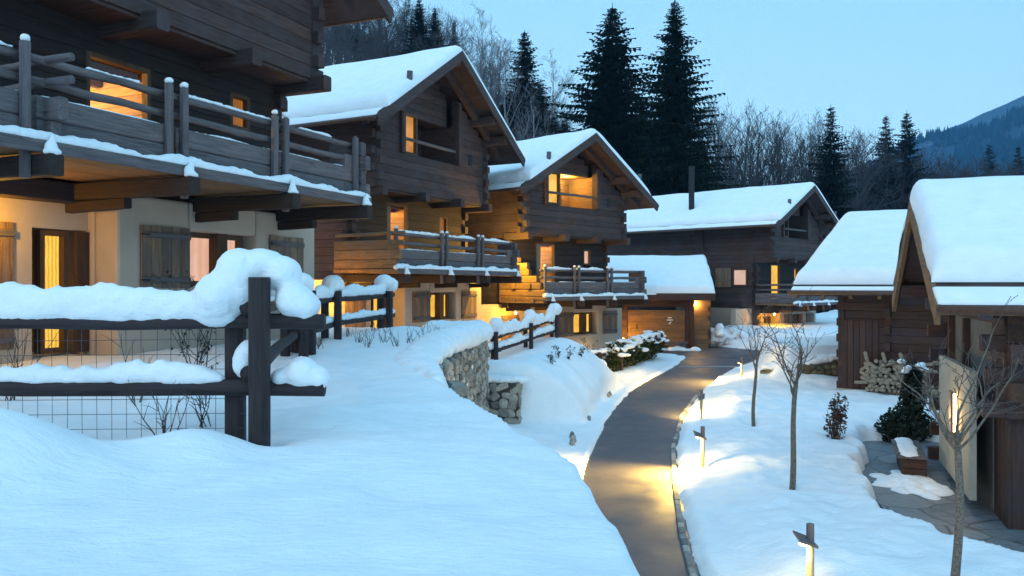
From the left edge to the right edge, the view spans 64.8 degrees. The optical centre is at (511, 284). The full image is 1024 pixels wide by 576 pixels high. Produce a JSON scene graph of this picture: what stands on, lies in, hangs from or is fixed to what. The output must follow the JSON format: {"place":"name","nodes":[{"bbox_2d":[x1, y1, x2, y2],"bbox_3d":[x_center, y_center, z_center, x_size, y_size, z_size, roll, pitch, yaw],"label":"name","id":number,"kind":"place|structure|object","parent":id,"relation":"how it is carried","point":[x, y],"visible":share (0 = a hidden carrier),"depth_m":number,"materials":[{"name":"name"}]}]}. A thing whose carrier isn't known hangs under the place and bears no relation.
{"place":"outdoors","nodes":[
{"label":"outdoors","id":0,"kind":"place"},
{"bbox_2d":[0,43,1023,575],"bbox_3d":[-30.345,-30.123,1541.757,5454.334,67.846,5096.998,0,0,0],"label":"snowy ground","id":1,"kind":"structure","parent":0,"point":[376,461],"depth_m":6.38,"materials":[{"name":"snow"}]},
{"bbox_2d":[1,329,58,400],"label":"twig bush","id":2,"kind":"object","parent":1,"relation":"on","point":[14,357],"visible":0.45,"depth_m":8.60,"materials":[{"name":"brown plant"}]},
{"bbox_2d":[121,380,191,434],"bbox_3d":[-2.756,0.989,6.284,0.536,0.531,0.300,0,0,0],"label":"twig bush","id":3,"kind":"object","parent":1,"relation":"on","point":[163,427],"visible":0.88,"depth_m":6.27,"materials":[{"name":"brown plant"}]},
{"bbox_2d":[152,262,218,368],"bbox_3d":[-3.660,0.482,9.233,0.787,1.494,0.622,0,0,0],"label":"twig bush","id":4,"kind":"object","parent":1,"relation":"on","point":[205,347],"visible":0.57,"depth_m":9.18,"materials":[{"name":"brown plant"}]},
{"bbox_2d":[0,0,393,363],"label":"chalet","id":5,"kind":"object","parent":1,"relation":"on","point":[141,141],"visible":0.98,"depth_m":12.87,"materials":[{"name":"paint"}]},
{"bbox_2d":[34,230,67,353],"bbox_3d":[-7.157,0.110,12.533,0.130,1.900,0.480,0,0,23],"label":"garden door","id":6,"kind":"structure","parent":5,"relation":"in","point":[50,247],"depth_m":12.55,"materials":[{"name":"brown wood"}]},
{"bbox_2d":[74,231,88,351],"bbox_3d":[-6.828,0.110,12.795,0.070,1.900,0.220,0,0,23],"label":"door leaf","id":7,"kind":"structure","parent":5,"relation":"in","point":[81,239],"depth_m":12.75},
{"bbox_2d":[85,50,150,120],"bbox_3d":[-6.451,-2.670,13.173,0.130,1.980,1.250,0,0,23],"label":"terrace door","id":8,"kind":"structure","parent":5,"relation":"in","point":[146,73],"depth_m":13.34,"materials":[{"name":"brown wood"}]},
{"bbox_2d":[190,232,211,285],"bbox_3d":[-5.707,-0.460,14.569,0.130,0.960,0.900,0,0,23],"label":"window","id":9,"kind":"structure","parent":5,"relation":"in","point":[199,242],"depth_m":14.68,"materials":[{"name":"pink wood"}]},
{"bbox_2d":[228,235,242,249],"bbox_3d":[-5.398,-0.460,15.294,0.130,0.960,0.680,0,0,23],"label":"window","id":10,"kind":"structure","parent":5,"relation":"in","point":[234,242],"depth_m":15.49,"materials":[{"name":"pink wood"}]},
{"bbox_2d":[230,91,249,131],"bbox_3d":[-5.357,-3.360,15.751,0.130,0.700,0.550,0,0,23],"label":"window","id":11,"kind":"structure","parent":5,"relation":"in","point":[238,101],"depth_m":15.82,"materials":[{"name":"yellow wood"}]},
{"bbox_2d":[0,248,397,445],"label":"log fence","id":12,"kind":"object","parent":1,"relation":"on","point":[235,293],"visible":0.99,"depth_m":6.39,"materials":[{"name":"wood"}]},
{"bbox_2d":[187,354,220,427],"bbox_3d":[-2.667,0.927,6.902,0.245,0.682,0.488,0,0,0],"label":"twig bush","id":13,"kind":"object","parent":1,"relation":"on","point":[201,415],"visible":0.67,"depth_m":6.90,"materials":[{"name":"brown plant"}]},
{"bbox_2d":[324,23,360,63],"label":"bare tree","id":14,"kind":"object","parent":1,"relation":"on","point":[344,34],"visible":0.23,"depth_m":84.32,"materials":[{"name":"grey plant"}]},
{"bbox_2d":[325,20,394,64],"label":"bare tree","id":15,"kind":"object","parent":1,"relation":"on","point":[361,48],"visible":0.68,"depth_m":67.05,"materials":[{"name":"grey plant"}]},
{"bbox_2d":[332,21,395,61],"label":"bare tree","id":16,"kind":"object","parent":1,"relation":"on","point":[354,29],"visible":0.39,"depth_m":85.22,"materials":[{"name":"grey plant"}]},
{"bbox_2d":[335,22,407,63],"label":"bare tree","id":17,"kind":"object","parent":1,"relation":"on","point":[375,45],"visible":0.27,"depth_m":67.28,"materials":[{"name":"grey plant"}]},
{"bbox_2d":[346,24,406,58],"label":"bare tree","id":18,"kind":"object","parent":1,"relation":"on","point":[386,44],"visible":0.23,"depth_m":75.87,"materials":[{"name":"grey plant"}]},
{"bbox_2d":[347,0,411,57],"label":"bare tree","id":19,"kind":"object","parent":1,"relation":"on","point":[396,21],"visible":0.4,"depth_m":88.08,"materials":[{"name":"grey plant"}]},
{"bbox_2d":[348,0,415,59],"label":"bare tree","id":20,"kind":"object","parent":1,"relation":"on","point":[386,30],"visible":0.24,"depth_m":89.53,"materials":[{"name":"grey plant"}]},
{"bbox_2d":[374,0,427,54],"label":"bare tree","id":21,"kind":"object","parent":1,"relation":"on","point":[406,15],"visible":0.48,"depth_m":101.54,"materials":[{"name":"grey plant"}]},
{"bbox_2d":[282,45,525,327],"bbox_3d":[-6.427,-2.242,29.005,11.716,11.485,9.885,0,0,28],"label":"chalet","id":22,"kind":"object","parent":1,"relation":"on","point":[430,129],"visible":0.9,"depth_m":26.40,"materials":[{"name":"paint"}]},
{"bbox_2d":[371,299,377,327],"bbox_3d":[-4.507,1.320,26.531,0.130,1.900,0.480,0,0,28],"label":"garden door","id":23,"kind":"structure","parent":22,"relation":"in","point":[374,302],"depth_m":26.58,"materials":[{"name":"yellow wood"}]},
{"bbox_2d":[386,202,408,248],"bbox_3d":[-3.865,-1.585,26.887,0.130,2.230,1.250,0,0,28],"label":"terrace door","id":24,"kind":"structure","parent":22,"relation":"in","point":[406,207],"depth_m":27.35,"materials":[{"name":"brown wood"}]},
{"bbox_2d":[406,112,417,155],"bbox_3d":[-3.376,-4.875,26.060,0.130,1.350,0.950,0,0,28],"label":"window","id":25,"kind":"structure","parent":22,"relation":"in","point":[411,119],"depth_m":26.34,"materials":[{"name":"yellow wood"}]},
{"bbox_2d":[439,217,447,234],"bbox_3d":[-2.550,-2.150,29.358,0.130,0.700,0.550,0,0,28],"label":"window","id":26,"kind":"structure","parent":22,"relation":"in","point":[443,222],"depth_m":29.51,"materials":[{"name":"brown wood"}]},
{"bbox_2d":[444,292,448,318],"bbox_3d":[-2.514,0.750,29.130,0.130,0.960,0.680,0,0,28],"label":"window","id":27,"kind":"structure","parent":22,"relation":"in","point":[446,294],"depth_m":29.34,"materials":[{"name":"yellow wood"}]},
{"bbox_2d":[397,0,438,53],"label":"spruce tree","id":28,"kind":"object","parent":1,"relation":"on","point":[420,27],"visible":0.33,"depth_m":87.67,"materials":[{"name":"green plant"}]},
{"bbox_2d":[400,29,447,54],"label":"bare tree","id":29,"kind":"object","parent":1,"relation":"on","point":[436,34],"visible":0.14,"depth_m":69.56,"materials":[{"name":"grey plant"}]},
{"bbox_2d":[378,5,475,57],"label":"bare tree","id":30,"kind":"object","parent":1,"relation":"on","point":[440,28],"visible":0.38,"depth_m":87.28,"materials":[{"name":"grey plant"}]},
{"bbox_2d":[426,6,448,48],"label":"spruce tree","id":31,"kind":"object","parent":1,"relation":"on","point":[434,22],"visible":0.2,"depth_m":89.85,"materials":[{"name":"green plant"}]},
{"bbox_2d":[393,320,492,411],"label":"stone wall","id":32,"kind":"structure","parent":1,"relation":"on","point":[454,355],"depth_m":16.44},
{"bbox_2d":[441,1,523,109],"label":"birch tree","id":33,"kind":"object","parent":1,"relation":"on","point":[482,53],"visible":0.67,"depth_m":79.79,"materials":[{"name":"grey plant"}]},
{"bbox_2d":[478,42,516,100],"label":"bare tree","id":34,"kind":"object","parent":1,"relation":"on","point":[496,65],"visible":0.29,"depth_m":110.20,"materials":[{"name":"grey plant"}]},
{"bbox_2d":[487,375,528,423],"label":"stone wall","id":35,"kind":"structure","parent":1,"relation":"on","point":[505,400],"depth_m":20.04,"materials":[{"name":"stone"}]},
{"bbox_2d":[474,36,541,100],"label":"bare tree","id":36,"kind":"object","parent":1,"relation":"on","point":[502,62],"visible":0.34,"depth_m":122.47,"materials":[{"name":"grey plant"}]},
{"bbox_2d":[480,28,543,140],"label":"birch tree","id":37,"kind":"object","parent":1,"relation":"on","point":[510,80],"visible":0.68,"depth_m":77.65,"materials":[{"name":"grey plant"}]},
{"bbox_2d":[488,303,561,359],"bbox_3d":[0.217,1.528,23.930,0.579,1.842,7.088,0,0,23],"label":"log fence","id":38,"kind":"object","parent":1,"relation":"on","point":[531,320],"visible":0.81,"depth_m":24.32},
{"bbox_2d":[491,32,559,140],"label":"spruce tree","id":39,"kind":"object","parent":1,"relation":"on","point":[525,61],"visible":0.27,"depth_m":83.44,"materials":[{"name":"green plant"}]},
{"bbox_2d":[520,84,559,139],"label":"spruce tree","id":40,"kind":"object","parent":1,"relation":"on","point":[542,110],"visible":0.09,"depth_m":79.70,"materials":[{"name":"green plant"}]},
{"bbox_2d":[510,91,572,139],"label":"birch tree","id":41,"kind":"object","parent":1,"relation":"on","point":[527,127],"visible":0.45,"depth_m":65.73,"materials":[{"name":"grey plant"}]},
{"bbox_2d":[515,48,580,139],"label":"birch tree","id":42,"kind":"object","parent":1,"relation":"on","point":[557,97],"visible":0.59,"depth_m":81.27,"materials":[{"name":"grey plant"}]},
{"bbox_2d":[465,128,658,349],"bbox_3d":[-0.539,-1.018,36.544,11.715,10.895,9.885,0,0,44],"label":"chalet","id":43,"kind":"object","parent":1,"relation":"on","point":[561,203],"visible":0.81,"depth_m":33.42,"materials":[{"name":"paint"}]},
{"bbox_2d":[533,242,554,289],"bbox_3d":[1.359,-0.655,33.813,0.130,2.230,1.250,0,0,44],"label":"terrace door","id":44,"kind":"structure","parent":43,"relation":"in","point":[553,244],"depth_m":34.18,"materials":[{"name":"brown wood"}]},
{"bbox_2d":[548,172,559,205],"bbox_3d":[1.608,-3.945,32.887,0.130,1.350,0.950,0,0,44],"label":"window","id":45,"kind":"structure","parent":43,"relation":"in","point":[554,178],"depth_m":33.10,"materials":[{"name":"yellow wood"}]},
{"bbox_2d":[583,249,590,264],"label":"window","id":46,"kind":"structure","parent":43,"relation":"in","point":[586,253],"depth_m":35.95,"materials":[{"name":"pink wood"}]},
{"bbox_2d":[586,312,591,333],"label":"window","id":47,"kind":"structure","parent":43,"relation":"in","point":[588,314],"depth_m":35.77,"materials":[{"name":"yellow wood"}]},
{"bbox_2d":[320,23,834,312],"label":"undergrowth","id":48,"kind":"object","parent":1,"relation":"on","point":[328,49],"visible":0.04,"depth_m":82.01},
{"bbox_2d":[590,347,628,370],"bbox_3d":[3.100,3.016,30.150,3.234,1.368,0.378,0,0,-32],"label":"log fence","id":49,"kind":"object","parent":1,"relation":"on","point":[599,353],"visible":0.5,"depth_m":30.39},
{"bbox_2d":[540,1,702,195],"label":"spruce tree","id":50,"kind":"object","parent":1,"relation":"on","point":[610,105],"visible":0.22,"depth_m":70.56,"materials":[{"name":"green plant"}]},
{"bbox_2d":[601,330,668,371],"bbox_3d":[4.973,2.666,32.838,1.372,1.443,6.075,0,0,29],"label":"hedge","id":51,"kind":"object","parent":1,"relation":"on","point":[647,344],"visible":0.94,"depth_m":32.20,"materials":[{"name":"green plant"}]},
{"bbox_2d":[608,255,714,347],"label":"garage","id":52,"kind":"structure","parent":1,"relation":"on","point":[686,282],"depth_m":41.86,"materials":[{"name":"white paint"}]},
{"bbox_2d":[628,310,684,343],"bbox_3d":[7.473,2.202,41.806,2.900,1.790,0.105,0,0,8],"label":"garage door","id":53,"kind":"structure","parent":52,"relation":"in","point":[672,322],"depth_m":41.77,"materials":[{"name":"brown paint"}]},
{"bbox_2d":[671,394,697,575],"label":"granite kerb","id":54,"kind":"structure","parent":1,"relation":"on","point":[687,552],"depth_m":13.11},
{"bbox_2d":[625,0,747,195],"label":"spruce tree","id":55,"kind":"object","parent":1,"relation":"on","point":[676,103],"visible":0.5,"depth_m":69.06,"materials":[{"name":"green plant"}]},
{"bbox_2d":[693,426,706,467],"bbox_3d":[3.588,3.305,15.482,0.240,1.160,0.165,0,0,-15],"label":"bollard lamp","id":56,"kind":"object","parent":1,"relation":"on","point":[698,435],"visible":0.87,"depth_m":15.46,"materials":[{"name":"brown metal"}]},
{"bbox_2d":[695,105,734,188],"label":"bare tree","id":57,"kind":"object","parent":1,"relation":"on","point":[715,144],"visible":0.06,"depth_m":116.01,"materials":[{"name":"grey plant"}]},
{"bbox_2d":[692,95,751,184],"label":"bare tree","id":58,"kind":"object","parent":1,"relation":"on","point":[721,126],"visible":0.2,"depth_m":126.10,"materials":[{"name":"grey plant"}]},
{"bbox_2d":[608,166,838,332],"bbox_3d":[12.637,-1.080,50.419,13.714,12.020,9.885,0,0,43],"label":"chalet","id":59,"kind":"object","parent":1,"relation":"on","point":[758,246],"visible":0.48,"depth_m":46.80,"materials":[{"name":"paint"}]},
{"bbox_2d":[733,269,747,285],"bbox_3d":[12.980,-0.420,45.885,0.900,1.000,0.080,0,0,43],"label":"window","id":60,"kind":"structure","parent":59,"relation":"in","point":[740,276],"depth_m":45.86,"materials":[{"name":"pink glass"}]},
{"bbox_2d":[770,264,779,292],"bbox_3d":[15.296,-0.105,47.028,0.130,2.230,1.250,0,0,43],"label":"terrace door","id":61,"kind":"structure","parent":59,"relation":"in","point":[775,268],"depth_m":47.25,"materials":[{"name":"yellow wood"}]},
{"bbox_2d":[694,94,754,182],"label":"bare tree","id":62,"kind":"object","parent":1,"relation":"on","point":[715,119],"visible":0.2,"depth_m":122.40,"materials":[{"name":"grey plant"}]},
{"bbox_2d":[711,323,746,346],"bbox_3d":[11.628,2.697,42.665,2.944,1.381,1.162,0,0,-20],"label":"snowy rockery","id":63,"kind":"object","parent":1,"relation":"on","point":[720,335],"visible":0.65,"depth_m":42.23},
{"bbox_2d":[703,117,756,188],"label":"bare tree","id":64,"kind":"object","parent":1,"relation":"on","point":[730,130],"visible":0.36,"depth_m":118.84,"materials":[{"name":"grey plant"}]},
{"bbox_2d":[704,113,757,182],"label":"bare tree","id":65,"kind":"object","parent":1,"relation":"on","point":[717,143],"visible":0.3,"depth_m":122.29,"materials":[{"name":"grey plant"}]},
{"bbox_2d":[717,161,779,187],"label":"bare tree","id":66,"kind":"object","parent":1,"relation":"on","point":[746,179],"visible":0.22,"depth_m":105.44,"materials":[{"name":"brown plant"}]},
{"bbox_2d":[715,99,793,187],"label":"bare tree","id":67,"kind":"object","parent":1,"relation":"on","point":[747,136],"visible":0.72,"depth_m":115.54,"materials":[{"name":"grey plant"}]},
{"bbox_2d":[720,121,789,185],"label":"bare tree","id":68,"kind":"object","parent":1,"relation":"on","point":[754,151],"visible":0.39,"depth_m":117.27,"materials":[{"name":"brown plant"}]},
{"bbox_2d":[729,295,785,426],"bbox_3d":[5.811,1.916,19.244,1.303,3.373,1.210,0,0,-34],"label":"young tree","id":69,"kind":"object","parent":1,"relation":"on","point":[754,391],"visible":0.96,"depth_m":19.36,"materials":[{"name":"brown plant"}]},
{"bbox_2d":[722,145,800,188],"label":"bare tree","id":70,"kind":"object","parent":1,"relation":"on","point":[759,168],"visible":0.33,"depth_m":110.21,"materials":[{"name":"brown plant"}]},
{"bbox_2d":[721,106,805,185],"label":"bare tree","id":71,"kind":"object","parent":1,"relation":"on","point":[764,138],"visible":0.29,"depth_m":122.50,"materials":[{"name":"brown plant"}]},
{"bbox_2d":[724,120,807,185],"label":"bare tree","id":72,"kind":"object","parent":1,"relation":"on","point":[770,148],"visible":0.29,"depth_m":119.02,"materials":[{"name":"brown plant"}]},
{"bbox_2d":[733,110,807,183],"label":"bare tree","id":73,"kind":"object","parent":1,"relation":"on","point":[774,124],"visible":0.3,"depth_m":125.03,"materials":[{"name":"brown plant"}]},
{"bbox_2d":[751,118,815,184],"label":"bare tree","id":74,"kind":"object","parent":1,"relation":"on","point":[780,144],"visible":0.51,"depth_m":113.53,"materials":[{"name":"brown plant"}]},
{"bbox_2d":[761,123,817,183],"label":"bare tree","id":75,"kind":"object","parent":1,"relation":"on","point":[800,135],"visible":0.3,"depth_m":119.72,"materials":[{"name":"brown plant"}]},
{"bbox_2d":[767,153,818,184],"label":"bare tree","id":76,"kind":"object","parent":1,"relation":"on","point":[791,170],"visible":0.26,"depth_m":110.03,"materials":[{"name":"brown plant"}]},
{"bbox_2d":[757,286,838,489],"bbox_3d":[4.670,1.804,13.512,1.209,3.566,1.918,0,0,36],"label":"young tree","id":77,"kind":"object","parent":1,"relation":"on","point":[794,391],"visible":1,"depth_m":13.16,"materials":[{"name":"grey plant"}]},
{"bbox_2d":[743,152,853,201],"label":"bare tree","id":78,"kind":"object","parent":1,"relation":"on","point":[772,181],"visible":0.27,"depth_m":110.84,"materials":[{"name":"brown plant"}]},
{"bbox_2d":[760,353,837,375],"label":"stone wall","id":79,"kind":"structure","parent":1,"relation":"on","point":[823,364],"depth_m":28.18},
{"bbox_2d":[793,523,817,575],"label":"bollard lamp","id":80,"kind":"object","parent":1,"relation":"on","point":[807,541],"visible":1,"depth_m":8.62,"materials":[{"name":"brown metal"}]},
{"bbox_2d":[783,108,848,181],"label":"bare tree","id":81,"kind":"object","parent":1,"relation":"on","point":[814,136],"visible":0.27,"depth_m":123.68,"materials":[{"name":"brown plant"}]},
{"bbox_2d":[784,115,848,180],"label":"bare tree","id":82,"kind":"object","parent":1,"relation":"on","point":[818,142],"visible":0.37,"depth_m":119.15,"materials":[{"name":"brown plant"}]},
{"bbox_2d":[776,130,886,209],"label":"bare tree","id":83,"kind":"object","parent":1,"relation":"on","point":[861,202],"visible":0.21,"depth_m":108.69,"materials":[{"name":"brown plant"}]},
{"bbox_2d":[802,105,862,312],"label":"spruce tree","id":84,"kind":"object","parent":1,"relation":"on","point":[829,186],"visible":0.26,"depth_m":81.52,"materials":[{"name":"green plant"}]},
{"bbox_2d":[823,392,848,439],"bbox_3d":[6.865,2.845,17.099,0.536,1.157,0.467,0,0,0],"label":"shrub","id":85,"kind":"object","parent":1,"relation":"on","point":[836,419],"visible":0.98,"depth_m":17.05,"materials":[{"name":"green plant"}]},
{"bbox_2d":[803,156,893,210],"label":"bare tree","id":86,"kind":"object","parent":1,"relation":"on","point":[853,191],"visible":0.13,"depth_m":91.94,"materials":[{"name":"brown plant"}]},
{"bbox_2d":[787,209,944,395],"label":"barn","id":87,"kind":"structure","parent":1,"relation":"on","point":[851,264],"depth_m":24.83,"materials":[{"name":"paint"}]},
{"bbox_2d":[841,320,878,388],"bbox_3d":[10.705,2.150,24.822,1.072,2.100,0.050,0,0,35],"label":"plank door","id":88,"kind":"structure","parent":87,"relation":"in","point":[859,336],"depth_m":24.84,"materials":[{"name":"wood"}]},
{"bbox_2d":[815,126,927,211],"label":"bare tree","id":89,"kind":"object","parent":1,"relation":"on","point":[856,164],"visible":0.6,"depth_m":94.60,"materials":[{"name":"brown plant"}]},
{"bbox_2d":[844,126,908,209],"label":"bare tree","id":90,"kind":"object","parent":1,"relation":"on","point":[866,160],"visible":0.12,"depth_m":108.83,"materials":[{"name":"brown plant"}]},
{"bbox_2d":[858,116,898,210],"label":"spruce tree","id":91,"kind":"object","parent":1,"relation":"on","point":[888,138],"visible":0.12,"depth_m":103.79,"materials":[{"name":"green plant"}]},
{"bbox_2d":[839,134,949,211],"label":"bare tree","id":92,"kind":"object","parent":1,"relation":"on","point":[877,167],"visible":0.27,"depth_m":101.44,"materials":[{"name":"brown plant"}]},
{"bbox_2d":[843,133,950,210],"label":"bare tree","id":93,"kind":"object","parent":1,"relation":"on","point":[901,157],"visible":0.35,"depth_m":100.50,"materials":[{"name":"brown plant"}]},
{"bbox_2d":[875,113,932,209],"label":"spruce tree","id":94,"kind":"object","parent":1,"relation":"on","point":[904,143],"visible":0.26,"depth_m":99.66,"materials":[{"name":"green plant"}]},
{"bbox_2d":[874,359,935,442],"bbox_3d":[9.042,2.734,18.642,1.468,2.018,1.269,0,0,0],"label":"shrub","id":95,"kind":"object","parent":1,"relation":"on","point":[904,425],"visible":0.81,"depth_m":18.52,"materials":[{"name":"green plant"}]},
{"bbox_2d":[868,154,947,210],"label":"bare tree","id":96,"kind":"object","parent":1,"relation":"on","point":[896,196],"visible":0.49,"depth_m":98.31,"materials":[{"name":"brown plant"}]},
{"bbox_2d":[872,143,950,197],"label":"bare tree","id":97,"kind":"object","parent":1,"relation":"on","point":[939,160],"visible":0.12,"depth_m":103.15,"materials":[{"name":"brown plant"}]},
{"bbox_2d":[889,149,947,207],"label":"bare tree","id":98,"kind":"object","parent":1,"relation":"on","point":[923,156],"visible":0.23,"depth_m":98.98,"materials":[{"name":"brown plant"}]},
{"bbox_2d":[890,295,1023,575],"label":"young tree","id":99,"kind":"object","parent":1,"relation":"on","point":[957,436],"visible":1,"depth_m":8.97,"materials":[{"name":"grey plant"}]},
{"bbox_2d":[892,176,1023,529],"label":"barn","id":100,"kind":"structure","parent":1,"relation":"on","point":[960,264],"depth_m":12.64,"materials":[{"name":"brown"}]},
{"bbox_2d":[974,143,1001,176],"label":"spruce tree","id":101,"kind":"object","parent":1,"relation":"on","point":[989,158],"visible":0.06,"depth_m":149.92,"materials":[{"name":"green plant"}]},
{"bbox_2d":[1011,148,1023,175],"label":"spruce tree","id":102,"kind":"object","parent":1,"relation":"on","point":[1021,163],"visible":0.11,"depth_m":149.84,"materials":[{"name":"green plant"}]},
{"bbox_2d":[583,347,759,575],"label":"asphalt path","id":103,"kind":"structure","parent":0,"point":[627,477],"depth_m":16.43,"materials":[{"name":"asphalt"}]},
{"bbox_2d":[662,346,700,350],"bbox_3d":[7.557,3.293,40.826,3.938,0.462,0.707,0,0,13],"label":"snow patch","id":104,"kind":"object","parent":103,"relation":"on","point":[677,348],"visible":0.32,"depth_m":40.40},
{"bbox_2d":[351,0,1023,186],"label":"sky","id":105,"kind":"structure","parent":0,"point":[939,63],"materials":[{"name":"blue"}]},
{"bbox_2d":[850,96,1023,184],"bbox_3d":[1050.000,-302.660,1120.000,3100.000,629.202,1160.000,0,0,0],"label":"mountain","id":106,"kind":"structure","parent":0,"point":[1015,131],"depth_m":1053.70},
{"bbox_2d":[843,104,1023,203],"bbox_3d":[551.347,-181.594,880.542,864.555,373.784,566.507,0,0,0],"label":"mountain forest","id":107,"kind":"object","parent":106,"relation":"on","point":[996,127],"visible":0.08,"depth_m":1023.55,"materials":[{"name":"plant"}]},
{"bbox_2d":[862,440,1023,551],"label":"slate paving","id":108,"kind":"structure","parent":0,"point":[983,522],"depth_m":13.10,"materials":[{"name":"stone"}]},
{"bbox_2d":[891,437,926,476],"bbox_3d":[7.678,3.335,15.616,0.510,0.519,1.816,0,0,22],"label":"planter bench","id":109,"kind":"object","parent":108,"relation":"on","point":[911,458],"visible":0.99,"depth_m":14.97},
{"bbox_2d":[869,470,953,499],"bbox_3d":[7.099,3.602,14.503,1.317,0.324,2.168,0,0,0],"label":"snow patch","id":110,"kind":"object","parent":108,"relation":"on","point":[927,487],"visible":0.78,"depth_m":14.19,"materials":[{"name":"snow"}]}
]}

